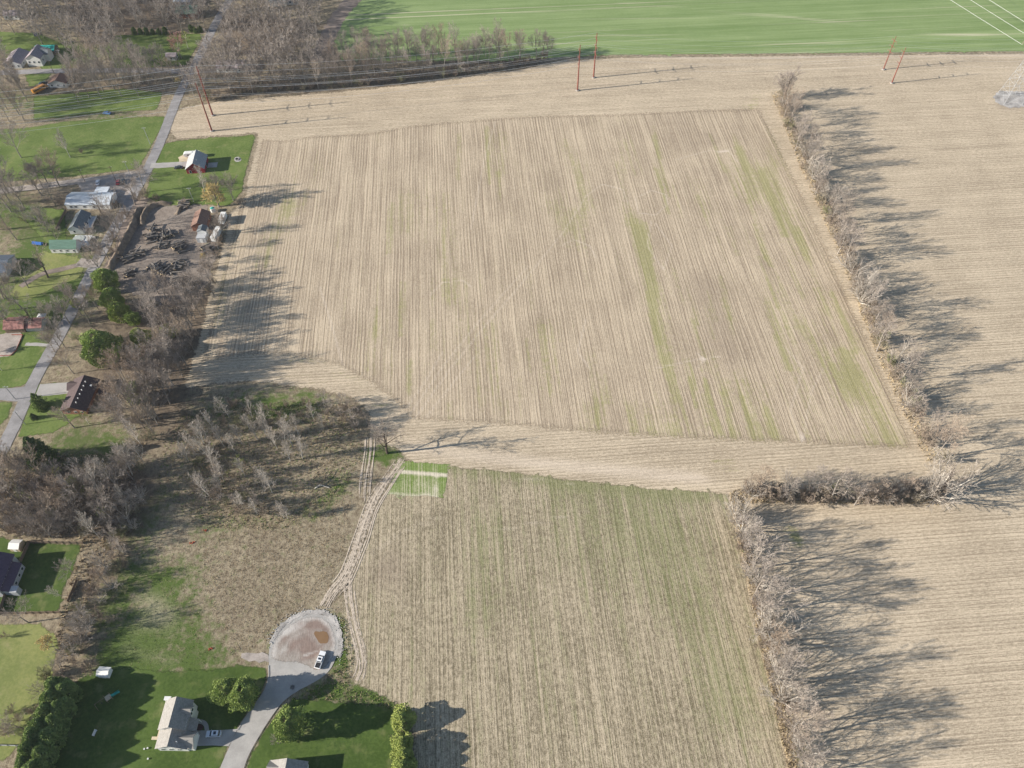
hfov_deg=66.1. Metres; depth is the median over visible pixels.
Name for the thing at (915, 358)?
bare tree
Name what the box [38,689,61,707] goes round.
cedar tree
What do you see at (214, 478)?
poplar sapling
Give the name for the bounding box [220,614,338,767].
cul de sac
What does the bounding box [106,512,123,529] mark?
bare shrub
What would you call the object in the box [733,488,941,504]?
hedge grass
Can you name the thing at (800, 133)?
bare tree
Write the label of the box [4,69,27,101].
bare tree
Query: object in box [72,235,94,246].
pool deck
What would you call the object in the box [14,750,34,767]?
cedar tree
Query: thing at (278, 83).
bare shrub
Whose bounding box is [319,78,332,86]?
bare shrub
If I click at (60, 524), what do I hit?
bare tree
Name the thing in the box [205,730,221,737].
suv
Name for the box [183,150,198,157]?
camper
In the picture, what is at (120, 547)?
pale thicket tree
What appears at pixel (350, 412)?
bare tree
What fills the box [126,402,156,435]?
bare tree
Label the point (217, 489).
bare tree
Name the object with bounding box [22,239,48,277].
bare tree
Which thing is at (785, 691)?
bare shrub
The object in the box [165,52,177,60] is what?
roadside shed
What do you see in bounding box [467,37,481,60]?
bare tree
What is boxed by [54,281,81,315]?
bare tree
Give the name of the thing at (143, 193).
bare shrub
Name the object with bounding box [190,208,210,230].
log yard workshop
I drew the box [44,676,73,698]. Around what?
cedar tree
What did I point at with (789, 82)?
bare tree
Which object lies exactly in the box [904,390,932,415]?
bare tree
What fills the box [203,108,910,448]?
crop rows field
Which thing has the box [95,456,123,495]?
bare tree
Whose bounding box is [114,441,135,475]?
poplar sapling
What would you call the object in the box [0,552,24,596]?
plum roofed house
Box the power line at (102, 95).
[8,81,195,106]
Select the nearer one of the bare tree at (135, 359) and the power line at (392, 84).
the bare tree at (135, 359)
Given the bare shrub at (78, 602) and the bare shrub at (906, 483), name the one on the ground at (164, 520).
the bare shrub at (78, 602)
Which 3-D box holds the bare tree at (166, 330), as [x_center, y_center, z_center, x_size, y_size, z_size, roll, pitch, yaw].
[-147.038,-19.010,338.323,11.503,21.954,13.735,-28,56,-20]
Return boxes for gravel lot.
[78,176,136,204]
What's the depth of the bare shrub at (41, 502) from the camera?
296.44 m
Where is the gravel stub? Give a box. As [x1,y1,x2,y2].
[241,652,268,662]
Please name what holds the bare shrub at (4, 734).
on the lawn at (22, 656)
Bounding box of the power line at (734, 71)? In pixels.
[589,64,884,71]
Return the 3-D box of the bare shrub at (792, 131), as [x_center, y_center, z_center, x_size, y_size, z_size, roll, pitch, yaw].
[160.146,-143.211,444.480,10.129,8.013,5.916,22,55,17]
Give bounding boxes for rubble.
[267,606,346,664]
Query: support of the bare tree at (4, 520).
on the ground at (164, 520)
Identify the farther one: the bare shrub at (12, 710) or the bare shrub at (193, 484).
the bare shrub at (193, 484)
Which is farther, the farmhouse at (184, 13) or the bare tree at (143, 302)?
the farmhouse at (184, 13)
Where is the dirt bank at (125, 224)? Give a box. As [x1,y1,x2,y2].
[103,197,148,267]
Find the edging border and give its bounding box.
[0,334,22,355]
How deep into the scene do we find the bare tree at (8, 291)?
357.36 m
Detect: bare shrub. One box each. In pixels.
[0,446,13,466]
[0,487,6,500]
[0,502,19,524]
[0,519,20,537]
[0,717,10,736]
[3,472,16,486]
[4,702,14,715]
[7,713,23,723]
[10,522,32,539]
[13,469,36,485]
[14,506,34,518]
[21,703,37,714]
[22,516,43,530]
[27,472,46,493]
[32,489,51,509]
[33,524,50,538]
[35,461,46,474]
[35,665,49,681]
[41,666,50,678]
[45,510,63,527]
[51,669,64,676]
[53,197,63,204]
[57,504,74,516]
[61,480,80,501]
[62,512,79,525]
[63,599,83,611]
[64,643,78,654]
[64,653,78,666]
[70,628,87,643]
[71,331,81,339]
[72,473,93,493]
[74,644,86,654]
[75,519,94,536]
[77,492,89,502]
[78,656,97,676]
[79,496,98,509]
[82,578,100,597]
[82,581,94,592]
[89,245,101,255]
[89,604,103,620]
[93,466,118,486]
[93,512,108,524]
[102,612,117,624]
[103,495,119,510]
[104,538,111,550]
[104,544,114,561]
[105,482,116,497]
[106,227,117,242]
[106,496,115,512]
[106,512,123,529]
[107,243,119,255]
[107,560,121,576]
[108,523,127,538]
[109,523,130,537]
[109,550,122,569]
[114,458,130,472]
[114,550,124,564]
[115,519,126,535]
[118,204,132,216]
[125,503,140,515]
[129,189,143,202]
[132,456,147,470]
[138,186,150,198]
[139,423,161,439]
[180,410,189,415]
[180,416,192,427]
[184,467,194,477]
[185,442,198,452]
[187,328,198,338]
[188,481,200,490]
[189,456,201,465]
[200,464,208,471]
[201,90,210,99]
[203,435,211,448]
[207,486,220,498]
[208,87,220,98]
[209,446,219,454]
[221,495,230,505]
[225,397,239,408]
[229,415,241,425]
[231,85,238,94]
[233,502,247,514]
[234,491,248,501]
[240,83,251,92]
[242,413,253,426]
[255,82,264,92]
[258,505,269,515]
[261,82,268,91]
[262,403,273,410]
[271,77,282,89]
[274,407,282,420]
[281,79,292,89]
[295,409,303,416]
[299,397,310,407]
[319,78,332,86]
[337,78,348,86]
[338,403,347,410]
[353,404,361,416]
[355,74,364,84]
[363,73,372,84]
[373,72,382,82]
[383,73,391,82]
[385,71,397,81]
[394,69,406,81]
[405,67,416,78]
[438,67,445,77]
[444,66,454,74]
[492,59,502,68]
[518,52,529,64]
[540,50,547,58]
[727,527,741,540]
[730,506,747,525]
[734,535,751,548]
[737,541,752,554]
[740,552,753,565]
[741,564,756,581]
[742,478,755,494]
[748,485,767,498]
[750,475,772,496]
[750,574,762,593]
[750,583,766,603]
[750,592,772,613]
[754,634,767,648]
[755,622,767,636]
[762,653,781,671]
[764,611,781,621]
[765,487,780,503]
[766,637,779,657]
[766,667,782,682]
[770,480,788,497]
[773,486,794,503]
[778,680,790,703]
[781,694,794,709]
[781,697,806,713]
[781,733,805,755]
[782,119,794,129]
[782,721,802,735]
[788,125,800,135]
[790,748,812,760]
[797,484,816,500]
[799,488,815,501]
[806,484,828,508]
[807,480,835,499]
[811,179,827,192]
[814,192,826,203]
[821,198,835,208]
[821,204,831,213]
[823,488,839,502]
[825,213,839,223]
[826,476,854,493]
[828,223,843,237]
[829,219,847,229]
[839,243,854,256]
[847,265,860,272]
[847,483,868,501]
[850,268,863,278]
[850,273,863,285]
[855,488,866,505]
[861,296,874,306]
[862,303,877,318]
[863,491,877,503]
[865,482,892,504]
[867,300,884,314]
[867,316,876,325]
[872,334,889,350]
[880,482,902,504]
[885,358,904,375]
[887,353,898,365]
[887,485,899,502]
[889,371,905,379]
[891,479,910,507]
[898,383,918,398]
[898,476,923,493]
[900,376,910,388]
[908,480,925,502]
[909,387,922,403]
[913,405,925,421]
[916,427,932,440]
[921,418,936,431]
[922,433,939,447]
[924,479,951,503]
[932,448,955,463]
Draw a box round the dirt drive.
[19,263,76,287]
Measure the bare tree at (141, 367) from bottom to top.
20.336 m
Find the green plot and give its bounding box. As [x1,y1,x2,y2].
[387,460,450,498]
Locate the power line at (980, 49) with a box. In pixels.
[898,46,1002,49]
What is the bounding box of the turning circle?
[271,617,335,669]
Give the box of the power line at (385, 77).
[208,51,574,88]
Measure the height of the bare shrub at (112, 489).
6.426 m
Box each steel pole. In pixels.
[195,83,213,131]
[196,66,214,115]
[576,45,580,90]
[592,36,597,78]
[882,37,896,69]
[890,48,905,83]
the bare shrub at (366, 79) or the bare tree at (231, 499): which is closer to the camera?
the bare tree at (231, 499)
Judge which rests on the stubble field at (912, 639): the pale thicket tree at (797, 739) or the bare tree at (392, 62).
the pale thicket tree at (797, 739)
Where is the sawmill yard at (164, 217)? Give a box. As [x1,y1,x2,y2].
[102,204,217,309]
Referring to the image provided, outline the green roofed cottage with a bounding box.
[49,240,81,252]
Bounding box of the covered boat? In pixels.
[32,241,42,245]
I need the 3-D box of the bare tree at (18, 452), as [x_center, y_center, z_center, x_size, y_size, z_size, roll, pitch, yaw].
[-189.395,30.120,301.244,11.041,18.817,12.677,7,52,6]
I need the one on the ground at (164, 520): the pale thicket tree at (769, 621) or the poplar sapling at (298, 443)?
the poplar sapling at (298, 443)
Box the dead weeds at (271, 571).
[198,493,350,651]
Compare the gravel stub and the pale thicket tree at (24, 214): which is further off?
the pale thicket tree at (24, 214)
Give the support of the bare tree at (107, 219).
on the dirt bank at (125, 224)
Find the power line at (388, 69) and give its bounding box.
[202,44,594,78]
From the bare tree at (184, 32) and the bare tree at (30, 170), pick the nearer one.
the bare tree at (30, 170)
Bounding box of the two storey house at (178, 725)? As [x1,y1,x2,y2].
[151,696,201,750]
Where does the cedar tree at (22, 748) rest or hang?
on the lawn at (124, 722)
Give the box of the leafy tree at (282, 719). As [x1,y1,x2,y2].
[271,704,305,743]
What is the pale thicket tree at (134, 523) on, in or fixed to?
on the ground at (164, 520)
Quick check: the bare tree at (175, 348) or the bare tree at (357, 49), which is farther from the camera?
the bare tree at (357, 49)
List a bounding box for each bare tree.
[0,44,14,73]
[0,55,20,83]
[0,61,14,89]
[0,76,18,113]
[0,83,24,120]
[0,100,8,120]
[0,117,26,157]
[0,147,12,192]
[0,167,21,194]
[0,171,16,204]
[0,178,11,211]
[0,178,26,208]
[0,187,9,228]
[0,213,16,239]
[0,270,10,298]
[0,276,9,300]
[0,284,22,308]
[0,297,12,316]
[0,306,9,320]
[0,439,14,467]
[0,447,16,487]
[0,463,27,502]
[0,499,29,527]
[0,509,11,533]
[0,589,32,624]
[0,710,24,734]
[1,258,30,287]
[1,442,47,484]
[2,56,23,94]
[2,446,28,476]
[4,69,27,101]
[4,200,26,223]
[5,502,36,535]
[10,476,43,505]
[11,293,35,324]
[14,488,30,503]
[18,156,50,185]
[18,166,41,195]
[20,491,55,515]
[21,159,42,186]
[21,491,68,523]
[21,507,55,538]
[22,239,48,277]
[23,200,50,231]
[26,680,43,701]
[32,328,55,351]
[33,300,58,326]
[33,457,60,483]
[34,633,51,651]
[35,147,66,186]
[35,316,65,348]
[37,217,60,239]
[37,475,67,511]
[38,179,59,205]
[40,326,61,349]
[40,507,76,539]
[42,294,70,326]
[43,653,67,675]
[47,344,73,373]
[47,400,74,427]
[52,278,73,296]
[52,557,74,582]
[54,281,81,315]
[54,467,94,502]
[56,51,78,94]
[57,48,77,78]
[58,488,88,518]
[59,602,91,631]
[61,455,94,489]
[62,76,81,100]
[63,51,82,81]
[64,475,79,487]
[67,60,88,96]
[69,35,97,67]
[69,63,83,88]
[71,43,87,61]
[72,295,100,323]
[73,285,97,308]
[74,243,100,274]
[75,57,98,88]
[75,222,112,259]
[77,51,91,70]
[78,411,92,423]
[80,61,101,98]
[81,485,116,513]
[85,62,103,91]
[86,493,116,524]
[87,48,107,78]
[87,191,100,212]
[88,392,127,428]
[88,567,106,583]
[89,51,106,83]
[89,187,121,227]
[91,376,117,400]
[93,206,123,241]
[93,388,122,419]
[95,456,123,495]
[96,391,123,420]
[97,52,116,77]
[97,522,119,544]
[98,62,116,89]
[99,41,115,59]
[99,343,125,380]
[102,359,135,385]
[102,372,128,399]
[104,39,122,69]
[105,437,139,471]
[107,40,128,73]
[109,54,128,84]
[109,383,143,418]
[109,449,134,479]
[112,396,149,428]
[113,340,138,370]
[114,173,139,204]
[114,376,139,408]
[114,488,141,509]
[116,33,135,69]
[118,60,134,89]
[118,66,140,95]
[122,348,153,374]
[123,39,141,76]
[123,46,143,83]
[123,383,150,414]
[124,341,150,374]
[125,340,156,374]
[126,158,155,191]
[126,381,146,403]
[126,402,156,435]
[128,49,151,89]
[128,313,163,342]
[129,43,145,63]
[129,372,156,405]
[130,274,148,292]
[130,294,159,322]
[130,359,156,392]
[132,356,158,386]
[133,264,161,293]
[135,281,157,305]
[135,292,157,328]
[135,338,167,370]
[135,373,159,399]
[136,365,172,397]
[136,392,168,418]
[138,46,153,78]
[141,44,158,66]
[145,346,177,379]
[146,62,167,89]
[146,335,171,359]
[146,366,172,391]
[146,368,184,403]
[147,270,167,296]
[147,332,172,373]
[148,41,165,68]
[149,335,183,370]
[150,311,167,329]
[152,55,179,83]
[152,312,187,348]
[152,354,173,385]
[153,298,178,328]
[157,281,180,315]
[157,321,184,358]
[160,279,174,298]
[161,337,186,365]
[163,336,190,364]
[164,292,191,325]
[164,307,185,336]
[164,351,185,376]
[166,30,183,57]
[168,283,195,314]
[169,305,195,328]
[171,272,186,294]
[173,326,194,349]
[174,275,197,306]
[175,319,193,340]
[177,297,200,318]
[180,31,189,48]
[180,264,194,284]
[180,268,202,290]
[186,284,206,308]
[186,292,204,315]
[187,266,206,289]
[194,268,214,295]
[197,258,214,281]
[198,171,226,196]
[199,245,218,263]
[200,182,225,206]
[200,253,213,274]
[206,228,222,248]
[209,209,231,234]
[209,479,223,493]
[211,214,224,232]
[216,492,224,503]
[217,172,236,200]
[227,476,237,488]
[228,494,238,507]
[237,481,248,493]
[247,491,261,503]
[310,59,319,88]
[313,389,329,405]
[315,45,328,75]
[317,42,333,67]
[318,55,330,83]
[322,399,333,413]
[323,29,336,59]
[324,42,341,61]
[325,56,338,79]
[325,414,337,427]
[327,52,343,85]
[332,406,343,417]
[334,29,347,51]
[336,393,347,405]
[339,48,355,85]
[341,398,357,410]
[343,42,351,61]
[345,44,357,75]
[346,407,359,424]
[349,26,358,52]
[351,42,369,72]
[351,419,358,433]
[353,34,364,70]
[354,26,373,40]
[358,28,371,57]
[358,52,370,79]
[358,413,368,422]
[362,35,369,61]
[364,34,382,67]
[365,47,376,72]
[366,415,406,453]
[372,49,385,77]
[373,36,383,58]
[376,37,392,70]
[379,35,389,56]
[384,29,404,65]
[388,48,397,78]
[393,26,401,57]
[394,47,409,71]
[398,46,410,73]
[399,30,410,54]
[402,26,413,57]
[408,35,421,64]
[414,31,426,69]
[416,26,434,52]
[419,22,432,57]
[421,44,432,76]
[424,33,438,58]
[428,46,438,68]
[432,22,445,57]
[437,34,448,59]
[438,33,453,68]
[448,19,458,60]
[448,47,463,73]
[452,41,464,59]
[455,39,471,61]
[462,32,473,68]
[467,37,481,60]
[470,33,484,68]
[478,26,490,46]
[484,35,493,63]
[487,28,505,56]
[488,39,504,63]
[493,16,504,57]
[498,28,512,65]
[513,30,528,64]
[515,29,526,56]
[526,28,543,55]
[535,29,555,56]
[539,34,556,57]
[737,514,763,549]
[741,559,783,605]
[743,530,786,572]
[748,464,781,496]
[749,574,809,621]
[767,618,800,657]
[769,641,817,693]
[772,71,797,91]
[773,702,825,746]
[774,63,804,91]
[780,78,794,94]
[780,473,800,496]
[783,83,794,116]
[784,92,802,129]
[785,686,837,734]
[789,732,835,767]
[790,86,805,121]
[793,116,810,150]
[794,105,817,129]
[797,112,813,137]
[799,464,833,492]
[801,122,823,153]
[807,130,826,160]
[811,157,831,184]
[814,168,833,194]
[816,466,854,502]
[825,199,849,221]
[830,183,848,210]
[831,213,862,253]
[833,225,866,263]
[835,189,860,225]
[835,219,858,245]
[836,469,867,500]
[841,206,859,228]
[850,479,879,506]
[862,275,888,312]
[865,474,897,505]
[866,316,898,351]
[869,297,895,325]
[876,304,894,331]
[879,311,904,343]
[897,475,923,499]
[900,336,924,382]
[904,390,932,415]
[905,366,925,390]
[921,420,951,442]
[927,407,950,434]
[934,410,974,457]
[939,455,971,493]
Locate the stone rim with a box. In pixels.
[269,609,342,657]
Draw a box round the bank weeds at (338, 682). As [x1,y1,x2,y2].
[301,616,394,709]
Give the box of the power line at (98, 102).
[3,87,197,113]
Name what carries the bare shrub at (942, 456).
on the stubble field at (912, 639)
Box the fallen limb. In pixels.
[315,472,331,488]
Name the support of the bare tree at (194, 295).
on the ground at (164, 520)
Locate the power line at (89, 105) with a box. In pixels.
[1,90,191,115]
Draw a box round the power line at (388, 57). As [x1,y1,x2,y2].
[216,33,592,65]
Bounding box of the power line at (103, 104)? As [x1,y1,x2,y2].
[8,89,195,116]
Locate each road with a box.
[0,0,232,461]
[0,68,185,74]
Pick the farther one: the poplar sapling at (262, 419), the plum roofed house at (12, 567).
the poplar sapling at (262, 419)
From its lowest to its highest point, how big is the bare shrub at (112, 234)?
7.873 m
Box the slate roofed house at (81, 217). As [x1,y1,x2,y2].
[68,209,97,233]
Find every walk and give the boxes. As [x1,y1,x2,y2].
[25,342,47,346]
[198,719,208,731]
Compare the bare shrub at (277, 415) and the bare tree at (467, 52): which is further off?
the bare tree at (467, 52)
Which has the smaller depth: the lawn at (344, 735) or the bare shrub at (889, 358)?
the lawn at (344, 735)
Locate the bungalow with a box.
[266,758,308,767]
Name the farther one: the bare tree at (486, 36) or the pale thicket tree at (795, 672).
the bare tree at (486, 36)
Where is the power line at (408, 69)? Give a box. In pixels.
[235,46,591,79]
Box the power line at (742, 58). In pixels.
[598,52,880,58]
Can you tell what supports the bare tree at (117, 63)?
on the ground at (164, 520)
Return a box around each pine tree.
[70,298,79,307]
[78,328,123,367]
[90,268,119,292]
[97,287,125,307]
[106,301,131,323]
[123,311,140,326]
[129,327,151,347]
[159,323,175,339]
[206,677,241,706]
[227,675,259,712]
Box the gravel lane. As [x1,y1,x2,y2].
[0,171,138,193]
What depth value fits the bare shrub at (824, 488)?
296.38 m
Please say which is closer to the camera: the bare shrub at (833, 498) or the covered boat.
the bare shrub at (833, 498)
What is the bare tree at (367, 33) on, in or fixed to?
on the green field at (750, 26)
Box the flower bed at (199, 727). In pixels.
[197,724,202,730]
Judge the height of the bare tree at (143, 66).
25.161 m
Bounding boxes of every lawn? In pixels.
[0,31,73,68]
[0,116,163,181]
[0,333,47,387]
[0,402,11,424]
[0,537,79,611]
[0,623,58,760]
[11,251,83,300]
[18,382,79,436]
[25,73,50,85]
[25,206,66,244]
[33,88,161,119]
[47,664,266,767]
[106,33,202,67]
[144,134,254,205]
[247,697,407,767]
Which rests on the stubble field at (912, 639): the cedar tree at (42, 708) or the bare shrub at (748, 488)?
the bare shrub at (748, 488)
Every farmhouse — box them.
[2,10,21,19]
[6,48,29,67]
[25,44,53,65]
[47,73,70,87]
[173,0,192,4]
[175,5,200,17]
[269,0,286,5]
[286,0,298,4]
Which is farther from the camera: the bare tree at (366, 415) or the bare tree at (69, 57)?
the bare tree at (69, 57)
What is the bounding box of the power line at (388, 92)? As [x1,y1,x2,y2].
[204,66,572,104]
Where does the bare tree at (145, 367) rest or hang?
on the ground at (164, 520)
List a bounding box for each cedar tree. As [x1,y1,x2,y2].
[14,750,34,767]
[16,739,43,758]
[21,724,54,747]
[21,757,54,767]
[27,714,47,730]
[28,739,59,763]
[32,702,55,719]
[36,724,67,749]
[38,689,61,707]
[43,710,71,730]
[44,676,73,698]
[48,695,77,718]
[54,677,83,703]
[131,27,136,34]
[137,28,142,34]
[143,27,149,34]
[162,26,167,34]
[188,24,192,32]
[389,729,413,749]
[389,746,413,760]
[390,701,417,733]
[391,755,417,767]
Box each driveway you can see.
[0,333,21,356]
[36,382,67,395]
[74,258,100,267]
[150,162,186,167]
[197,729,236,745]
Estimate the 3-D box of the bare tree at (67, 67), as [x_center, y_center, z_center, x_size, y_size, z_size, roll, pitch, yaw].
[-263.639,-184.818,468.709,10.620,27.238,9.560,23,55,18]
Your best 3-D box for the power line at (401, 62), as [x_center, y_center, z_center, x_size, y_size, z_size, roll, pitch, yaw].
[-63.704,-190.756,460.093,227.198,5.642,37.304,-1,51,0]
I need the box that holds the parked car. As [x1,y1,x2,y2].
[174,165,182,168]
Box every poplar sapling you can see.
[44,585,60,596]
[53,128,70,157]
[73,511,99,537]
[84,461,107,491]
[90,455,111,480]
[110,484,128,506]
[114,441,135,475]
[123,419,141,445]
[127,441,145,464]
[145,403,157,423]
[176,441,190,461]
[178,430,196,450]
[187,421,209,446]
[187,470,212,499]
[190,414,205,434]
[190,436,210,456]
[192,473,207,488]
[194,164,207,192]
[200,408,214,429]
[202,441,220,468]
[208,474,221,490]
[209,457,226,480]
[211,424,226,445]
[213,396,231,417]
[223,432,237,451]
[228,425,242,443]
[233,491,244,507]
[234,458,246,474]
[239,413,250,428]
[245,397,254,416]
[247,421,260,437]
[247,498,258,514]
[252,464,268,484]
[254,415,268,433]
[255,410,270,432]
[255,468,276,492]
[256,402,270,416]
[264,425,279,448]
[272,500,287,517]
[275,420,297,445]
[276,413,292,441]
[279,505,289,518]
[280,439,293,460]
[288,413,300,434]
[292,433,307,458]
[305,402,317,418]
[316,413,325,427]
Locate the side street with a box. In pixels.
[0,390,27,401]
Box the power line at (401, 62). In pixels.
[231,39,589,71]
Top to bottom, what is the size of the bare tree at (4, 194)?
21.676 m
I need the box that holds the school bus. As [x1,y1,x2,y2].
[31,83,47,93]
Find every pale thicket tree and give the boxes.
[17,203,46,223]
[46,637,79,661]
[62,619,91,643]
[64,614,97,631]
[65,619,94,646]
[83,587,108,603]
[86,546,111,575]
[96,576,122,593]
[106,538,128,554]
[110,494,135,524]
[117,483,147,503]
[117,513,138,529]
[718,492,765,546]
[730,488,755,524]
[736,553,791,600]
[737,523,769,563]
[741,481,773,498]
[748,596,781,642]
[757,601,816,659]
[757,673,822,715]
[763,637,816,701]
[777,89,800,108]
[781,464,805,500]
[788,724,839,767]
[792,136,831,166]
[805,155,831,182]
[810,182,851,201]
[831,248,873,279]
[847,272,883,297]
[848,263,887,287]
[850,268,895,309]
[878,475,906,504]
[886,333,920,375]
[894,374,928,412]
[907,473,937,500]
[909,477,941,499]
[925,447,983,511]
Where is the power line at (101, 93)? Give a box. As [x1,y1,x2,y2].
[8,79,193,104]
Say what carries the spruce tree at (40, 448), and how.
on the ground at (164, 520)
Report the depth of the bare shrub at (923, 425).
316.29 m
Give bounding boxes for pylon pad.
[993,91,1023,107]
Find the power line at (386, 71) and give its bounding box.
[206,45,576,82]
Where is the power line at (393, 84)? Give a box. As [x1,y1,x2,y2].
[213,59,591,94]
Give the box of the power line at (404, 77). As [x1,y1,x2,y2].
[234,53,592,87]
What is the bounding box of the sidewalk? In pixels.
[0,386,24,391]
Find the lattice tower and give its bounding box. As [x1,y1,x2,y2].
[996,42,1023,104]
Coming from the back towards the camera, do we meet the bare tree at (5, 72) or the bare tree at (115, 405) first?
the bare tree at (5, 72)
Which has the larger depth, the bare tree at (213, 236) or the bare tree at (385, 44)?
the bare tree at (385, 44)
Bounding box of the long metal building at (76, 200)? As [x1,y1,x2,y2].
[64,187,116,208]
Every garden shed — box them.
[8,539,24,551]
[96,666,112,677]
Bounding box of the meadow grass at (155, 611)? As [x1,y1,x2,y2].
[83,535,225,668]
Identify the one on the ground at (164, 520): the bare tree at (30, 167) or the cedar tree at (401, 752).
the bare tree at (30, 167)
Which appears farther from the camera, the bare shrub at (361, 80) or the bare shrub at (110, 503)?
the bare shrub at (361, 80)
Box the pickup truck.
[314,651,325,668]
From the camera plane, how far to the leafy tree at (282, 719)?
240.92 m
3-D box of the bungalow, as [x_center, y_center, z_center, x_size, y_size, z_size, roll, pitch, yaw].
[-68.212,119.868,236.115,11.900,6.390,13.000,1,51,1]
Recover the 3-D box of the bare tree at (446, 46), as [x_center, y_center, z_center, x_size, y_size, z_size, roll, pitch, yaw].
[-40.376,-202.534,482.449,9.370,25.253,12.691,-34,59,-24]
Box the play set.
[94,690,119,709]
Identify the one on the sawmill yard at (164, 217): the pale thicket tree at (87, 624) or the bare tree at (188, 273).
the bare tree at (188, 273)
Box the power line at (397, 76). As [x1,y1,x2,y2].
[211,51,596,86]
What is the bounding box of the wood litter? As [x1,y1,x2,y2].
[0,419,154,673]
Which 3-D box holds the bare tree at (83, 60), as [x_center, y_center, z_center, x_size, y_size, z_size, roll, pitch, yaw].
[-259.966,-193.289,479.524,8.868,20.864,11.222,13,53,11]
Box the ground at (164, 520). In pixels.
[0,0,1023,767]
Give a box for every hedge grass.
[729,492,801,767]
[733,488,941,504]
[771,91,934,460]
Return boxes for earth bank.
[139,200,171,225]
[174,206,182,214]
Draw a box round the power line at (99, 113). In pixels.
[2,97,197,125]
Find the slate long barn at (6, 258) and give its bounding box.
[0,255,16,276]
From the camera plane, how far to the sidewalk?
335.36 m
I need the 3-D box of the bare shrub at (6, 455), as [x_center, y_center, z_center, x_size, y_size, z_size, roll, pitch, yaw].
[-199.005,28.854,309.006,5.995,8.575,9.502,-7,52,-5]
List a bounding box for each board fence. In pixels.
[0,593,5,611]
[0,611,61,613]
[19,541,83,561]
[55,209,66,229]
[66,579,77,602]
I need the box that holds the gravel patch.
[178,155,187,161]
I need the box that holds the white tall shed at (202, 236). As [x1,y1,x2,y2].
[196,224,209,242]
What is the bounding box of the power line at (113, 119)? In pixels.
[21,105,198,131]
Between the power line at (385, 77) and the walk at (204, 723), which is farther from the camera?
the power line at (385, 77)
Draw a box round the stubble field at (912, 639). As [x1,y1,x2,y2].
[170,53,1023,767]
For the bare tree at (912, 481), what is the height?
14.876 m
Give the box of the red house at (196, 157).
[185,150,217,173]
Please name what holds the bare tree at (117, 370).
on the ground at (164, 520)
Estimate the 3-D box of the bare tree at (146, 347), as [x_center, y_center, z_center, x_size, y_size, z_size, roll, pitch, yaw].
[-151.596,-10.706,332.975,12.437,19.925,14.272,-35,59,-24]
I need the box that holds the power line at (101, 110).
[7,96,194,121]
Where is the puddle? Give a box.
[314,631,328,642]
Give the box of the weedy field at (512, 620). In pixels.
[341,466,785,767]
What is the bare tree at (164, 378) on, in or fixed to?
on the ground at (164, 520)
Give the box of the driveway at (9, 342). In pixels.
[0,333,21,356]
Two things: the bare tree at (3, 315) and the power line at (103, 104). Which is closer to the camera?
the bare tree at (3, 315)
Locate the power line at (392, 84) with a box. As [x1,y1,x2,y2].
[206,58,576,96]
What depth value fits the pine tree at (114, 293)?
358.58 m
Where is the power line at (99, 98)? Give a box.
[5,83,191,110]
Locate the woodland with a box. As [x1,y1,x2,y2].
[0,0,323,100]
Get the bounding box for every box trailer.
[210,226,221,241]
[219,212,226,223]
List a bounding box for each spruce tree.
[22,436,60,472]
[29,393,48,412]
[29,413,36,420]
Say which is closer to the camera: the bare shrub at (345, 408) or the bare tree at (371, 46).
the bare shrub at (345, 408)
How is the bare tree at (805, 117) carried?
on the stubble field at (912, 639)
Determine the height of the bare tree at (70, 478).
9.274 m
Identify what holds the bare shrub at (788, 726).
on the stubble field at (912, 639)
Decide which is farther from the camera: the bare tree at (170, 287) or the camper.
the camper
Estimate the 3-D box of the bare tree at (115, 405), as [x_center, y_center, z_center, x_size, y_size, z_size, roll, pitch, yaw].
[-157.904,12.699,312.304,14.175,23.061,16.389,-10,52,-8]
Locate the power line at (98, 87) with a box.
[3,72,197,98]
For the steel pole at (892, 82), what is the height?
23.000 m
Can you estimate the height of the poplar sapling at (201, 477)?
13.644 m
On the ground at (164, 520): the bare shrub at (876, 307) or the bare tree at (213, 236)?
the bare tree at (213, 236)
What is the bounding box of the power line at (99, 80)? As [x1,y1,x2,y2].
[6,66,192,91]
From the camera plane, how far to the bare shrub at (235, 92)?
475.73 m
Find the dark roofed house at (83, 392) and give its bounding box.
[60,375,107,413]
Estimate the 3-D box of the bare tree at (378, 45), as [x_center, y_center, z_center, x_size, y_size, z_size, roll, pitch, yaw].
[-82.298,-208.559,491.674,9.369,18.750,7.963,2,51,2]
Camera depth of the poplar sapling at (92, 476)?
291.94 m
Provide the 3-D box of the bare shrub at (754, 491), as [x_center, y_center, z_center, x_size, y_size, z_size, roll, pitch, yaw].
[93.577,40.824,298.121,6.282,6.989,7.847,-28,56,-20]
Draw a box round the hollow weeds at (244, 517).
[157,401,362,528]
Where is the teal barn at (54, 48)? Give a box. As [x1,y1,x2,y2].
[35,45,58,54]
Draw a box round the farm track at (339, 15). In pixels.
[310,0,360,60]
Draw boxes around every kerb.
[237,665,268,729]
[243,694,291,767]
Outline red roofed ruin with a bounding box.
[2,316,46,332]
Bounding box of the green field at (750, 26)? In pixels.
[334,0,1023,61]
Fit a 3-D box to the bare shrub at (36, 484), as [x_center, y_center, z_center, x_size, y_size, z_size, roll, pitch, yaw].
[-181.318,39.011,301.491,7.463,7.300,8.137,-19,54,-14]
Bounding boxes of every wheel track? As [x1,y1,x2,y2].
[320,458,404,607]
[344,576,366,680]
[359,436,374,500]
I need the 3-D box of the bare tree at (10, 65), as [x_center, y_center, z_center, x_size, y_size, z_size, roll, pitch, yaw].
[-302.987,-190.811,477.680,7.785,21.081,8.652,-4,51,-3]

